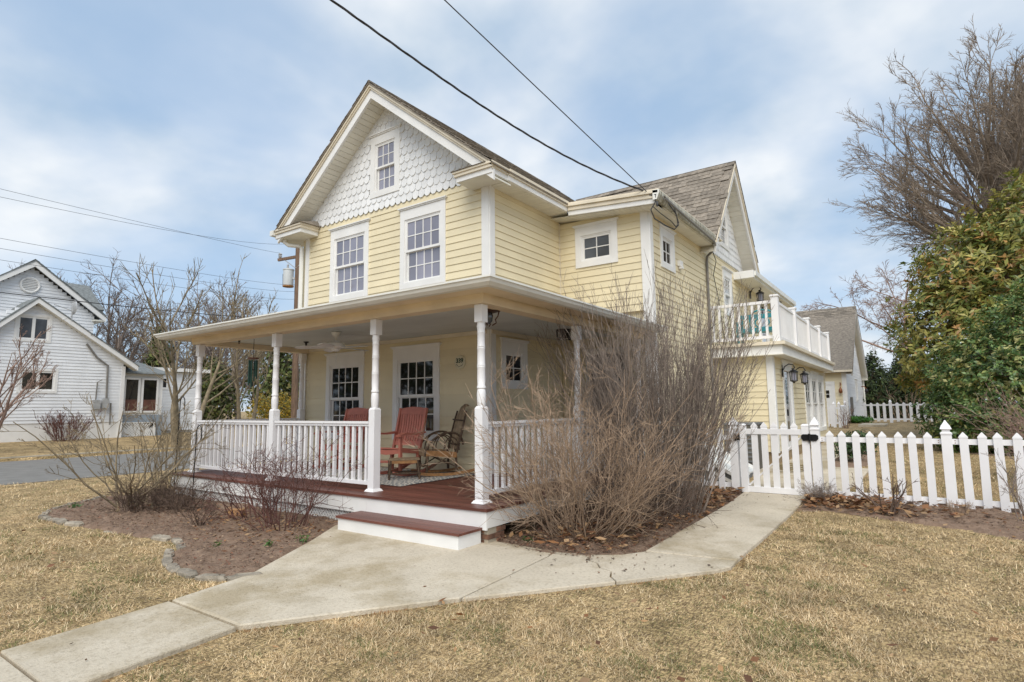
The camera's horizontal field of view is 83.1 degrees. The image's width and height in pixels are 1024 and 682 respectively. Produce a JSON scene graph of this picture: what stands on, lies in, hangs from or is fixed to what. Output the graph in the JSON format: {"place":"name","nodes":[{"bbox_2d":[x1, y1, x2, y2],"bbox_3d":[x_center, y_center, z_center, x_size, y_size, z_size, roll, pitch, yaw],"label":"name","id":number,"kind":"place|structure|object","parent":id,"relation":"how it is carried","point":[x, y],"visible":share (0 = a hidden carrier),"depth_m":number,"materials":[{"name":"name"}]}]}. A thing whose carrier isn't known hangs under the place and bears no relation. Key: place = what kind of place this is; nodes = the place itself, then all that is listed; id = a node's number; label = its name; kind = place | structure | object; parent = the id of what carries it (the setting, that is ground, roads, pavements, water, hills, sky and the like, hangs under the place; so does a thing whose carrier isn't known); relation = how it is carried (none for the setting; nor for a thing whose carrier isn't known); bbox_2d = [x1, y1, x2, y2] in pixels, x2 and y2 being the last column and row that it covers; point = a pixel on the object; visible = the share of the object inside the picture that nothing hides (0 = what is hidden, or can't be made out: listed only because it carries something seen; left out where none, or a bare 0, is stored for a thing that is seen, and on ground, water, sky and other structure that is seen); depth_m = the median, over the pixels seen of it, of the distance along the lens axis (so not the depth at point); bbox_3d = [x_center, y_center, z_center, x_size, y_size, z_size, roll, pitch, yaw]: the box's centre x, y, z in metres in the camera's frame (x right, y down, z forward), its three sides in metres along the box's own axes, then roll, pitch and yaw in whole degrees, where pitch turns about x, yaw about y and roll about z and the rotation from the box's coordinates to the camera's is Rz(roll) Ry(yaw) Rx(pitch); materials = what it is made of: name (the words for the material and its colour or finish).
{"place":"outdoors","nodes":[
{"label":"outdoors","id":0,"kind":"place"},
{"bbox_2d":[0,443,292,484],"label":"road","id":1,"kind":"structure","parent":0,"point":[19,472],"depth_m":14.85,"materials":[{"name":"grey asphalt"}]},
{"bbox_2d":[0,442,867,681],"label":"path","id":2,"kind":"structure","parent":0,"point":[369,574],"depth_m":4.64,"materials":[{"name":"concrete"}]},
{"bbox_2d":[0,408,1023,681],"bbox_3d":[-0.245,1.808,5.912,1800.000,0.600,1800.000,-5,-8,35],"label":"ground","id":3,"kind":"structure","parent":0,"point":[12,450],"depth_m":4.03,"materials":[{"name":"beige plant"}]},
{"bbox_2d":[0,324,57,428],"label":"bare tree","id":4,"kind":"object","parent":3,"relation":"on","point":[8,406],"visible":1,"depth_m":18.46,"materials":[{"name":"brown plant"}]},
{"bbox_2d":[32,408,102,441],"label":"bare shrub","id":5,"kind":"object","parent":3,"relation":"on","point":[55,426],"visible":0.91,"depth_m":22.00,"materials":[{"name":"red plant"}]},
{"bbox_2d":[0,259,139,442],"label":"white house","id":6,"kind":"structure","parent":3,"relation":"on","point":[81,368],"depth_m":23.00,"materials":[{"name":"paint"}]},
{"bbox_2d":[19,277,40,292],"bbox_3d":[-19.595,-2.280,23.481,0.090,0.689,0.690,-5,-8,35],"label":"gable vent","id":7,"kind":"object","parent":6,"relation":"attached to","point":[21,283],"visible":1,"depth_m":23.46,"materials":[{"name":"white paint"}]},
{"bbox_2d":[13,313,52,342],"bbox_3d":[-18.429,-0.498,22.230,0.106,1.070,1.150,-5,-8,35],"label":"window","id":8,"kind":"structure","parent":6,"relation":"in","point":[34,324],"depth_m":22.20,"materials":[{"name":"white paint"}]},
{"bbox_2d":[16,368,58,392],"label":"window","id":9,"kind":"structure","parent":6,"relation":"in","point":[51,385],"depth_m":22.30,"materials":[{"name":"glass"}]},
{"bbox_2d":[54,300,76,320],"bbox_3d":[-17.702,-1.249,22.811,0.617,0.860,0.669,-5,-8,35],"label":"satellite dish","id":10,"kind":"object","parent":6,"relation":"on","point":[73,307],"visible":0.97,"depth_m":22.98,"materials":[{"name":"metal"}]},
{"bbox_2d":[86,343,111,424],"bbox_3d":[-16.984,1.777,23.727,0.180,3.324,1.071,-5,-8,35],"label":"service mast","id":11,"kind":"object","parent":6,"relation":"attached to","point":[103,401],"visible":0.99,"depth_m":23.79,"materials":[{"name":"metal"}]},
{"bbox_2d":[121,362,169,436],"bbox_3d":[-17.006,2.581,25.994,2.300,3.450,1.900,-5,-8,35],"label":"side entry","id":12,"kind":"object","parent":3,"relation":"on","point":[143,386],"visible":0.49,"depth_m":25.47,"materials":[{"name":"white paint"}]},
{"bbox_2d":[123,377,140,412],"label":"window","id":13,"kind":"structure","parent":12,"relation":"in","point":[132,385],"depth_m":25.12,"materials":[{"name":"glass"}]},
{"bbox_2d":[140,378,158,412],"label":"window","id":14,"kind":"structure","parent":12,"relation":"in","point":[149,386],"depth_m":25.69,"materials":[{"name":"white paint"}]},
{"bbox_2d":[0,440,292,458],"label":"kerb","id":15,"kind":"structure","parent":3,"relation":"on","point":[87,452],"depth_m":18.43,"materials":[{"name":"concrete"}]},
{"bbox_2d":[38,495,261,581],"bbox_3d":[-4.807,2.309,6.919,1.043,0.178,6.696,6,-9,-44],"label":"stone edging","id":16,"kind":"object","parent":3,"relation":"on","point":[169,564],"visible":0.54,"depth_m":5.43,"materials":[{"name":"beige stone"}]},
{"bbox_2d":[8,249,299,418],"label":"woodland","id":17,"kind":"object","parent":3,"relation":"on","point":[119,343],"visible":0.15,"depth_m":50.55,"materials":[{"name":"brown plant"}]},
{"bbox_2d":[123,298,207,367],"bbox_3d":[-24.294,1.726,40.221,6.295,10.240,5.598,-5,-8,35],"label":"tree","id":18,"kind":"object","parent":3,"relation":"on","point":[150,358],"visible":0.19,"depth_m":39.76,"materials":[{"name":"brown plant"}]},
{"bbox_2d":[154,367,209,432],"bbox_3d":[-18.548,3.149,29.870,4.850,3.250,3.300,-5,-8,35],"label":"flat annex","id":19,"kind":"object","parent":3,"relation":"on","point":[189,395],"visible":0.16,"depth_m":28.91,"materials":[{"name":"white paint"}]},
{"bbox_2d":[48,493,337,575],"bbox_3d":[-4.253,2.322,7.564,6.490,0.093,2.530,-5,-8,35],"label":"planting bed","id":20,"kind":"object","parent":3,"relation":"on","point":[237,559],"visible":0.52,"depth_m":6.71,"materials":[{"name":"soil"}]},
{"bbox_2d":[0,391,233,508],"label":"bare shrub","id":21,"kind":"object","parent":20,"relation":"on","point":[115,478],"visible":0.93,"depth_m":8.47,"materials":[{"name":"brown plant"}]},
{"bbox_2d":[95,469,184,513],"bbox_3d":[-5.369,2.193,8.316,1.120,0.656,1.167,-5,-8,35],"label":"bare shrub","id":22,"kind":"object","parent":20,"relation":"on","point":[124,502],"visible":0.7,"depth_m":8.17,"materials":[{"name":"brown plant"}]},
{"bbox_2d":[127,399,224,496],"bbox_3d":[-5.557,1.753,9.372,1.361,1.671,1.375,-2,-7,13],"label":"bare shrub","id":23,"kind":"object","parent":20,"relation":"on","point":[162,448],"visible":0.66,"depth_m":9.41,"materials":[{"name":"brown plant"}]},
{"bbox_2d":[143,475,218,513],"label":"bare shrub","id":24,"kind":"object","parent":20,"relation":"on","point":[188,497],"visible":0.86,"depth_m":8.22,"materials":[{"name":"brown plant"}]},
{"bbox_2d":[162,493,228,525],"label":"bare shrub","id":25,"kind":"object","parent":20,"relation":"on","point":[195,513],"visible":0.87,"depth_m":7.10,"materials":[{"name":"brown plant"}]},
{"bbox_2d":[149,503,337,551],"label":"fallen leaves","id":26,"kind":"object","parent":20,"relation":"on","point":[245,529],"visible":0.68,"depth_m":6.82,"materials":[{"name":"brown plant"}]},
{"bbox_2d":[199,442,301,520],"bbox_3d":[-3.496,1.844,7.616,1.428,1.040,1.349,-3,-7,18],"label":"bare shrub","id":27,"kind":"object","parent":20,"relation":"on","point":[229,489],"visible":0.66,"depth_m":7.49,"materials":[{"name":"red plant"}]},
{"bbox_2d":[191,423,368,530],"bbox_3d":[-2.686,1.647,7.026,1.837,1.279,1.736,-1,-7,-1],"label":"bare shrub","id":28,"kind":"object","parent":20,"relation":"on","point":[293,504],"visible":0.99,"depth_m":6.96,"materials":[{"name":"red plant"}]},
{"bbox_2d":[69,502,532,546],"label":"weed sprouts","id":29,"kind":"object","parent":20,"relation":"on","point":[268,543],"visible":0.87,"depth_m":6.04,"materials":[{"name":"green plant"}]},
{"bbox_2d":[120,253,266,446],"bbox_3d":[-12.237,0.148,22.146,6.556,7.902,6.833,-5,-8,35],"label":"bare tree","id":30,"kind":"object","parent":3,"relation":"on","point":[174,411],"visible":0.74,"depth_m":21.07,"materials":[{"name":"brown plant"}]},
{"bbox_2d":[184,347,236,425],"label":"ivy tree","id":31,"kind":"object","parent":3,"relation":"on","point":[215,413],"visible":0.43,"depth_m":40.41,"materials":[{"name":"green plant"}]},
{"bbox_2d":[203,287,277,441],"bbox_3d":[-10.838,0.929,24.337,3.060,6.771,4.949,-1,-7,4],"label":"bare tree","id":32,"kind":"object","parent":3,"relation":"on","point":[237,387],"visible":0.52,"depth_m":23.52,"materials":[{"name":"brown plant"}]},
{"bbox_2d":[240,351,299,418],"bbox_3d":[-16.479,2.894,41.291,5.526,8.831,5.992,1,-7,-14],"label":"ivy tree","id":33,"kind":"object","parent":3,"relation":"on","point":[285,369],"visible":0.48,"depth_m":40.00,"materials":[{"name":"green plant"}]},
{"bbox_2d":[245,390,298,436],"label":"golden hedge","id":34,"kind":"object","parent":3,"relation":"on","point":[284,409],"visible":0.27,"depth_m":26.13,"materials":[{"name":"yellow plant"}]},
{"bbox_2d":[277,248,299,439],"bbox_3d":[-9.599,-0.032,25.667,1.940,9.002,0.496,-1,-7,6],"label":"utility pole","id":35,"kind":"object","parent":3,"relation":"on","point":[289,278],"visible":0.62,"depth_m":25.71,"materials":[{"name":"brown wood"}]},
{"bbox_2d":[0,292,241,316],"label":"phone cable","id":36,"kind":"object","parent":35,"relation":"attached to","point":[110,304],"visible":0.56,"depth_m":19.60,"materials":[{"name":"rubber"}]},
{"bbox_2d":[153,80,834,549],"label":"yellow house","id":37,"kind":"structure","parent":3,"relation":"on","point":[423,240],"depth_m":10.40,"materials":[{"name":"paint"}]},
{"bbox_2d":[248,348,258,387],"bbox_3d":[-4.210,0.360,9.392,0.170,0.795,0.170,-5,-8,35],"label":"wind chime","id":38,"kind":"object","parent":37,"relation":"hanging from","point":[251,378],"visible":1,"depth_m":9.35,"materials":[{"name":"green metal"}]},
{"bbox_2d":[294,332,368,351],"bbox_3d":[-2.816,0.102,9.363,1.152,0.500,1.211,-3,-7,23],"label":"ceiling fan","id":39,"kind":"object","parent":37,"relation":"hanging from","point":[335,346],"visible":1,"depth_m":9.31,"materials":[{"name":"white paint"}]},
{"bbox_2d":[324,351,365,438],"bbox_3d":[-3.266,1.065,11.295,1.210,1.682,0.138,-5,-8,35],"label":"window","id":40,"kind":"structure","parent":37,"relation":"in","point":[345,371],"depth_m":11.36,"materials":[{"name":"white paint"}]},
{"bbox_2d":[328,218,370,302],"bbox_3d":[-3.251,-1.586,11.570,1.240,1.532,0.138,-5,-8,35],"label":"window","id":41,"kind":"structure","parent":37,"relation":"in","point":[349,249],"depth_m":11.58,"materials":[{"name":"white paint"}]},
{"bbox_2d":[285,465,473,486],"bbox_3d":[-2.221,2.119,9.207,2.950,0.013,1.610,-5,-8,35],"label":"porch rug","id":42,"kind":"object","parent":37,"relation":"on","point":[395,480],"visible":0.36,"depth_m":8.63,"materials":[{"name":"fabric"}]},
{"bbox_2d":[313,408,368,469],"bbox_3d":[-2.930,1.705,10.174,0.655,1.055,1.035,-5,-8,31],"label":"rocking chair","id":43,"kind":"object","parent":42,"relation":"on","point":[356,414],"visible":0.35,"depth_m":10.30,"materials":[{"name":"red paint"}]},
{"bbox_2d":[387,457,420,479],"bbox_3d":[-1.597,1.884,8.547,0.480,0.298,0.311,1,-7,-13],"label":"twig footstool","id":44,"kind":"object","parent":42,"relation":"on","point":[403,460],"visible":1,"depth_m":8.45,"materials":[{"name":"brown wood"}]},
{"bbox_2d":[380,407,434,475],"bbox_3d":[-1.741,1.575,9.166,0.655,1.055,1.035,-4,-8,29],"label":"rocking chair","id":45,"kind":"object","parent":42,"relation":"on","point":[404,431],"visible":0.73,"depth_m":9.29,"materials":[{"name":"red paint"}]},
{"bbox_2d":[411,404,474,475],"bbox_3d":[-1.017,1.547,9.148,1.060,1.087,0.611,2,-7,-22],"label":"twig rocker","id":46,"kind":"object","parent":42,"relation":"on","point":[455,438],"visible":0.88,"depth_m":8.96,"materials":[{"name":"brown wood"}]},
{"bbox_2d":[368,123,401,198],"bbox_3d":[-2.448,-3.451,11.198,0.900,1.292,0.138,-5,-8,35],"label":"window","id":47,"kind":"structure","parent":37,"relation":"in","point":[385,144],"depth_m":11.21,"materials":[{"name":"white paint"}]},
{"bbox_2d":[390,342,441,440],"bbox_3d":[-1.688,0.903,10.186,1.220,1.672,0.138,-5,-8,35],"label":"window","id":48,"kind":"structure","parent":37,"relation":"in","point":[416,368],"depth_m":10.18,"materials":[{"name":"white paint"}]},
{"bbox_2d":[397,195,447,289],"bbox_3d":[-1.604,-1.740,10.411,1.200,1.532,0.138,-5,-8,35],"label":"window","id":49,"kind":"structure","parent":37,"relation":"in","point":[422,224],"depth_m":10.41,"materials":[{"name":"white paint"}]},
{"bbox_2d":[454,355,465,368],"bbox_3d":[-0.868,0.352,9.629,0.243,0.243,0.029,-5,-8,35],"label":"number plaque","id":50,"kind":"object","parent":37,"relation":"attached to","point":[460,362],"visible":1,"depth_m":9.62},
{"bbox_2d":[330,0,642,190],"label":"service drop","id":51,"kind":"object","parent":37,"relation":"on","point":[424,66],"visible":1,"depth_m":8.38,"materials":[{"name":"rubber"}]},
{"bbox_2d":[486,309,499,326],"bbox_3d":[-0.290,-0.317,7.037,0.310,0.277,0.305,-5,-8,35],"label":"bronze lamp","id":52,"kind":"object","parent":37,"relation":"hanging from","point":[490,314],"visible":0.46,"depth_m":6.99,"materials":[{"name":"metal"}]},
{"bbox_2d":[499,337,529,388],"bbox_3d":[0.027,0.393,9.817,0.138,0.842,0.840,-5,-8,35],"label":"window","id":53,"kind":"structure","parent":37,"relation":"in","point":[509,347],"depth_m":9.82,"materials":[{"name":"white paint"}]},
{"bbox_2d":[444,0,645,190],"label":"phone drop","id":54,"kind":"object","parent":37,"relation":"attached to","point":[539,90],"visible":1,"depth_m":8.26,"materials":[{"name":"rubber"}]},
{"bbox_2d":[572,217,618,268],"bbox_3d":[1.601,-1.836,10.934,0.960,0.832,0.138,-5,-8,35],"label":"window","id":55,"kind":"structure","parent":37,"relation":"in","point":[596,243],"depth_m":10.92,"materials":[{"name":"white paint"}]},
{"bbox_2d":[585,347,628,461],"bbox_3d":[1.766,1.173,10.511,0.860,2.107,0.106,-5,-8,35],"label":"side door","id":56,"kind":"structure","parent":37,"relation":"in","point":[598,351],"depth_m":10.60,"materials":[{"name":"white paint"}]},
{"bbox_2d":[658,223,676,273],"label":"window","id":57,"kind":"structure","parent":37,"relation":"in","point":[667,245],"depth_m":11.04,"materials":[{"name":"white paint"}]},
{"bbox_2d":[719,204,729,251],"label":"window","id":58,"kind":"structure","parent":37,"relation":"in","point":[724,235],"depth_m":14.71,"materials":[{"name":"white paint"}]},
{"bbox_2d":[721,266,733,315],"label":"window","id":59,"kind":"structure","parent":37,"relation":"in","point":[726,273],"depth_m":14.43,"materials":[{"name":"white paint"}]},
{"bbox_2d":[736,309,771,343],"bbox_3d":[5.846,-0.305,13.593,0.990,0.970,0.515,-5,-8,35],"label":"balcony bench","id":60,"kind":"object","parent":37,"relation":"on","point":[764,329],"visible":0.38,"depth_m":13.74,"materials":[{"name":"teal paint"}]},
{"bbox_2d":[760,298,769,341],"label":"window","id":61,"kind":"structure","parent":37,"relation":"in","point":[762,306],"depth_m":17.62,"materials":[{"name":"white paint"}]},
{"bbox_2d":[781,359,795,449],"bbox_3d":[6.440,1.484,13.460,0.130,2.050,1.240,-5,-8,35],"label":"storm door","id":62,"kind":"structure","parent":37,"relation":"in","point":[788,393],"depth_m":13.55,"materials":[{"name":"white paint"}]},
{"bbox_2d":[781,364,797,382],"bbox_3d":[6.202,0.721,12.873,0.331,0.442,0.200,-5,-8,35],"label":"wall lantern","id":63,"kind":"object","parent":37,"relation":"attached to","point":[793,378],"depth_m":12.80,"materials":[{"name":"black metal"}]},
{"bbox_2d":[804,371,813,430],"bbox_3d":[8.093,1.681,15.804,0.106,1.680,1.170,-5,-8,35],"label":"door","id":64,"kind":"structure","parent":37,"relation":"in","point":[808,387],"depth_m":16.01,"materials":[{"name":"white paint"}]},
{"bbox_2d":[810,371,820,430],"bbox_3d":[8.804,1.765,16.774,0.138,1.722,1.240,-5,-8,35],"label":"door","id":65,"kind":"structure","parent":37,"relation":"in","point":[814,379],"depth_m":17.03,"materials":[{"name":"white paint"}]},
{"bbox_2d":[817,374,826,430],"bbox_3d":[9.494,1.893,17.766,0.106,1.680,1.190,-5,-8,35],"label":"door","id":66,"kind":"structure","parent":37,"relation":"in","point":[820,378],"depth_m":18.00,"materials":[{"name":"white paint"}]},
{"bbox_2d":[6,515,1015,681],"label":"fallen leaves","id":67,"kind":"object","parent":3,"relation":"on","point":[748,678],"visible":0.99,"depth_m":3.59,"materials":[{"name":"brown plant"}]},
{"bbox_2d":[498,487,742,558],"bbox_3d":[1.838,2.233,7.601,1.595,0.127,5.225,-5,-8,35],"label":"planting bed","id":68,"kind":"object","parent":3,"relation":"on","point":[651,541],"visible":0.14,"depth_m":6.02,"materials":[{"name":"soil"}]},
{"bbox_2d":[46,485,1023,575],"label":"mulch chips","id":69,"kind":"object","parent":68,"relation":"on","point":[506,534],"visible":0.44,"depth_m":6.54,"materials":[{"name":"brown wood"}]},
{"bbox_2d":[405,328,749,546],"bbox_3d":[0.758,1.006,6.262,3.144,2.301,3.855,-5,-8,35],"label":"bare shrub","id":70,"kind":"object","parent":68,"relation":"on","point":[547,512],"visible":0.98,"depth_m":6.06,"materials":[{"name":"beige plant"}]},
{"bbox_2d":[534,440,728,543],"bbox_3d":[1.366,1.910,6.858,2.107,1.498,2.313,-5,-8,35],"label":"bare shrub","id":71,"kind":"object","parent":68,"relation":"on","point":[669,510],"visible":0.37,"depth_m":6.65,"materials":[{"name":"brown plant"}]},
{"bbox_2d":[526,254,778,516],"bbox_3d":[1.865,0.553,8.040,3.423,3.582,3.753,0,-7,-6],"label":"bare shrub","id":72,"kind":"object","parent":68,"relation":"on","point":[696,382],"visible":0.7,"depth_m":7.33,"materials":[{"name":"brown plant"}]},
{"bbox_2d":[504,483,1023,552],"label":"fallen leaves","id":73,"kind":"object","parent":68,"relation":"on","point":[844,499],"visible":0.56,"depth_m":7.26,"materials":[{"name":"brown plant"}]},
{"bbox_2d":[660,417,741,490],"bbox_3d":[3.045,1.901,9.498,1.337,1.285,0.130,-5,-8,35],"label":"picket fence","id":74,"kind":"object","parent":3,"relation":"on","point":[735,483],"visible":0.14,"depth_m":9.15,"materials":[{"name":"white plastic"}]},
{"bbox_2d":[735,417,823,496],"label":"garden gate","id":75,"kind":"structure","parent":74,"relation":"attached to","point":[812,436],"depth_m":8.73,"materials":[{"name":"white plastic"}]},
{"bbox_2d":[676,443,752,482],"bbox_3d":[3.771,2.195,10.681,1.141,0.742,1.450,-5,-8,35],"label":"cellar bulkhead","id":76,"kind":"object","parent":3,"relation":"on","point":[728,478],"visible":0.1,"depth_m":10.34,"materials":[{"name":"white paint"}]},
{"bbox_2d":[722,422,762,470],"bbox_3d":[4.650,2.126,11.572,0.720,0.980,0.720,-5,-8,35],"label":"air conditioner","id":77,"kind":"object","parent":3,"relation":"on","point":[749,447],"visible":0.12,"depth_m":11.32,"materials":[{"name":"metal"}]},
{"bbox_2d":[796,306,867,421],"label":"garage","id":78,"kind":"structure","parent":3,"relation":"on","point":[840,325],"depth_m":30.94,"materials":[{"name":"white paint"}]},
{"bbox_2d":[826,385,832,421],"bbox_3d":[15.523,3.149,28.699,0.760,1.910,0.062,-5,-8,35],"label":"door","id":79,"kind":"structure","parent":78,"relation":"in","point":[829,399],"depth_m":28.57,"materials":[{"name":"white paint"}]},
{"bbox_2d":[827,401,841,427],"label":"picket gate","id":80,"kind":"structure","parent":3,"relation":"on","point":[833,422],"depth_m":25.13,"materials":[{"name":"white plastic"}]},
{"bbox_2d":[835,401,855,428],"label":"bare shrub","id":81,"kind":"object","parent":3,"relation":"on","point":[845,419],"visible":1,"depth_m":24.15,"materials":[{"name":"brown plant"}]},
{"bbox_2d":[835,451,875,467],"bbox_3d":[8.784,2.742,14.438,0.840,0.176,8.040,-5,-8,35],"label":"planting bed","id":82,"kind":"object","parent":3,"relation":"on","point":[864,460],"visible":0.12,"depth_m":12.17,"materials":[{"name":"soil"}]},
{"bbox_2d":[834,432,866,461],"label":"green plant","id":83,"kind":"object","parent":82,"relation":"on","point":[849,446],"visible":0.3,"depth_m":12.23,"materials":[{"name":"green plant"}]},
{"bbox_2d":[844,427,878,452],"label":"green plant","id":84,"kind":"object","parent":82,"relation":"on","point":[862,433],"visible":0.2,"depth_m":13.55,"materials":[{"name":"green plant"}]},
{"bbox_2d":[849,415,873,422],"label":"green plant","id":85,"kind":"object","parent":3,"relation":"on","point":[857,419],"visible":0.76,"depth_m":28.15,"materials":[{"name":"green plant"}]},
{"bbox_2d":[800,252,955,353],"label":"bare tree","id":86,"kind":"object","parent":3,"relation":"on","point":[892,296],"visible":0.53,"depth_m":43.90,"materials":[{"name":"brown plant"}]},
{"bbox_2d":[863,350,904,417],"bbox_3d":[22.606,2.963,36.114,3.540,4.825,3.622,-5,-8,35],"label":"cedar tree","id":87,"kind":"object","parent":3,"relation":"on","point":[874,384],"visible":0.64,"depth_m":35.68,"materials":[{"name":"green plant"}]},
{"bbox_2d":[882,354,927,417],"bbox_3d":[24.346,2.969,36.374,3.405,4.769,3.217,-2,-7,15],"label":"cedar tree","id":88,"kind":"object","parent":3,"relation":"on","point":[894,370],"visible":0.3,"depth_m":35.80,"materials":[{"name":"green plant"}]},
{"bbox_2d":[798,496,1023,540],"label":"planting bed","id":89,"kind":"object","parent":3,"relation":"on","point":[983,527],"visible":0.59,"depth_m":6.95,"materials":[{"name":"soil"}]},
{"bbox_2d":[782,477,841,503],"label":"bare shrub","id":90,"kind":"object","parent":89,"relation":"on","point":[820,492],"visible":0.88,"depth_m":8.06,"materials":[{"name":"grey plant"}]},
{"bbox_2d":[847,472,919,515],"bbox_3d":[4.704,1.952,7.316,0.794,0.544,0.508,-5,-8,35],"label":"bare shrub","id":91,"kind":"object","parent":89,"relation":"on","point":[895,503],"visible":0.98,"depth_m":7.24,"materials":[{"name":"brown plant"}]},
{"bbox_2d":[943,499,972,513],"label":"dry grass tuft","id":92,"kind":"object","parent":89,"relation":"on","point":[956,506],"visible":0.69,"depth_m":7.18,"materials":[{"name":"beige plant"}]},
{"bbox_2d":[983,448,1023,520],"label":"bare shrub","id":93,"kind":"object","parent":89,"relation":"on","point":[1015,495],"visible":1,"depth_m":6.74,"materials":[{"name":"brown plant"}]},
{"bbox_2d":[902,360,935,417],"bbox_3d":[25.924,2.858,36.175,3.608,5.054,3.931,-5,-8,35],"label":"cedar tree","id":94,"kind":"object","parent":3,"relation":"on","point":[918,400],"visible":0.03,"depth_m":35.33,"materials":[{"name":"green plant"}]},
{"bbox_2d":[820,420,1023,513],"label":"picket fence","id":95,"kind":"object","parent":3,"relation":"on","point":[946,441],"visible":0.9,"depth_m":7.67,"materials":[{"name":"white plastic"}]},
{"bbox_2d":[826,16,1023,330],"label":"bare tree","id":96,"kind":"object","parent":3,"relation":"on","point":[990,162],"visible":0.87,"depth_m":22.10,"materials":[{"name":"brown plant"}]},
{"bbox_2d":[862,400,1005,422],"bbox_3d":[20.300,3.345,27.367,6.350,1.205,0.144,-5,-8,35],"label":"picket fence","id":97,"kind":"object","parent":3,"relation":"on","point":[890,405],"visible":0.43,"depth_m":28.41,"materials":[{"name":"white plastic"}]},
{"bbox_2d":[871,155,1023,399],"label":"magnolia tree","id":98,"kind":"object","parent":3,"relation":"on","point":[994,249],"visible":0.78,"depth_m":17.54,"materials":[{"name":"green plant"}]},
{"bbox_2d":[910,278,1023,455],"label":"camellia bush","id":99,"kind":"object","parent":3,"relation":"on","point":[949,396],"visible":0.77,"depth_m":13.58,"materials":[{"name":"green plant"}]},
{"bbox_2d":[932,379,1023,462],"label":"bare shrub","id":100,"kind":"object","parent":3,"relation":"on","point":[1012,427],"visible":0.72,"depth_m":9.42,"materials":[{"name":"brown plant"}]},
{"bbox_2d":[0,0,1023,411],"label":"sky","id":101,"kind":"structure","parent":0,"point":[208,118],"materials":[{"name":"blue"}]},
{"bbox_2d":[858,423,887,426],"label":"garage walk","id":102,"kind":"structure","parent":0,"point":[873,425],"depth_m":25.14,"materials":[{"name":"concrete"}]},
{"bbox_2d":[885,385,920,421],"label":"dead flower stalks","id":103,"kind":"object","parent":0,"point":[902,402],"visible":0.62,"depth_m":29.07,"materials":[{"name":"beige plant"}]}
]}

